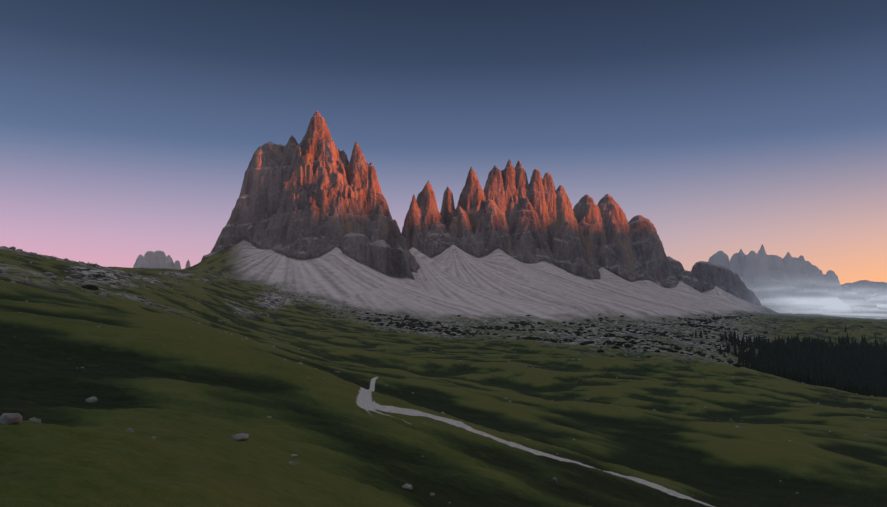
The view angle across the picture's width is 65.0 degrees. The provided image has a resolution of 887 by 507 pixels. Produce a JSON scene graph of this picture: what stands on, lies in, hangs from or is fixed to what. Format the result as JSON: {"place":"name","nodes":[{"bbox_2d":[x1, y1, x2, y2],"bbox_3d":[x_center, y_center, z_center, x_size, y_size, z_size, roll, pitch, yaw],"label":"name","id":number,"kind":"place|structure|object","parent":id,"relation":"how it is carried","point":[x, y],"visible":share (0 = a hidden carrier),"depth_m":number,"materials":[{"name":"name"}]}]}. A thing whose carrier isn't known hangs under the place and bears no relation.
{"place":"outdoors","nodes":[
{"label":"outdoors","id":0,"kind":"place"},
{"bbox_2d":[133,251,190,269],"bbox_3d":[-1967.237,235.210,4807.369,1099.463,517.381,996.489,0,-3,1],"label":"mountain peak","id":1,"kind":"structure","parent":0,"point":[155,259],"depth_m":4800.10,"materials":[{"name":"grey stone"}]},
{"bbox_2d":[0,111,886,506],"bbox_3d":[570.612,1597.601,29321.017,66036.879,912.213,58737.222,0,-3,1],"label":"mountain terrain","id":2,"kind":"structure","parent":0,"point":[178,381],"depth_m":265.45,"materials":[{"name":"green plant"}]},
{"bbox_2d":[0,246,385,327],"bbox_3d":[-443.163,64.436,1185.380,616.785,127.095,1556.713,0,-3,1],"label":"rocks","id":3,"kind":"object","parent":2,"relation":"on","point":[27,281],"visible":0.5,"depth_m":792.35,"materials":[{"name":"stone"}]},
{"bbox_2d":[0,258,873,503],"bbox_3d":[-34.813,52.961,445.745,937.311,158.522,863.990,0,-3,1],"label":"meadow stones","id":4,"kind":"object","parent":2,"relation":"on","point":[10,418],"visible":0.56,"depth_m":42.90,"materials":[{"name":"stone"}]},
{"bbox_2d":[81,284,862,366],"bbox_3d":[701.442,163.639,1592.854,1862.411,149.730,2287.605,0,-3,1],"label":"dwarf pine clumps","id":5,"kind":"object","parent":2,"relation":"on","point":[414,325],"visible":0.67,"depth_m":1407.95,"materials":[{"name":"green plant"}]},
{"bbox_2d":[695,325,886,396],"bbox_3d":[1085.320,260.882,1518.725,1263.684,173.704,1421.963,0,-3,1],"label":"conifer forest","id":6,"kind":"object","parent":2,"relation":"on","point":[860,368],"visible":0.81,"depth_m":1615.37,"materials":[{"name":"green plant"}]},
{"bbox_2d":[0,0,886,283],"label":"sky","id":7,"kind":"structure","parent":0,"point":[129,129],"materials":[{"name":"blue"}]},
{"bbox_2d":[1,246,886,367],"bbox_3d":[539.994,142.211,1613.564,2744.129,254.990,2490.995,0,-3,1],"label":"boulder field","id":8,"kind":"structure","parent":0,"point":[49,274],"depth_m":1306.87,"materials":[{"name":"stone"}]},
{"bbox_2d":[690,244,878,312],"bbox_3d":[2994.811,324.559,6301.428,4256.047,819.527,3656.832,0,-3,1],"label":"mountain massif","id":9,"kind":"structure","parent":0,"point":[788,282],"depth_m":6204.24,"materials":[{"name":"grey stone"}]},
{"bbox_2d":[840,280,886,298],"bbox_3d":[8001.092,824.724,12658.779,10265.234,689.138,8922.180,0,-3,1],"label":"mountain range","id":10,"kind":"structure","parent":0,"point":[866,289],"depth_m":12414.04,"materials":[{"name":"grey stone"}]},
{"bbox_2d":[866,293,886,306],"bbox_3d":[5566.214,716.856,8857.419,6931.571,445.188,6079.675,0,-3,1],"label":"fog","id":11,"kind":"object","parent":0,"point":[879,299],"depth_m":8908.41,"materials":[{"name":"white"}]}
]}

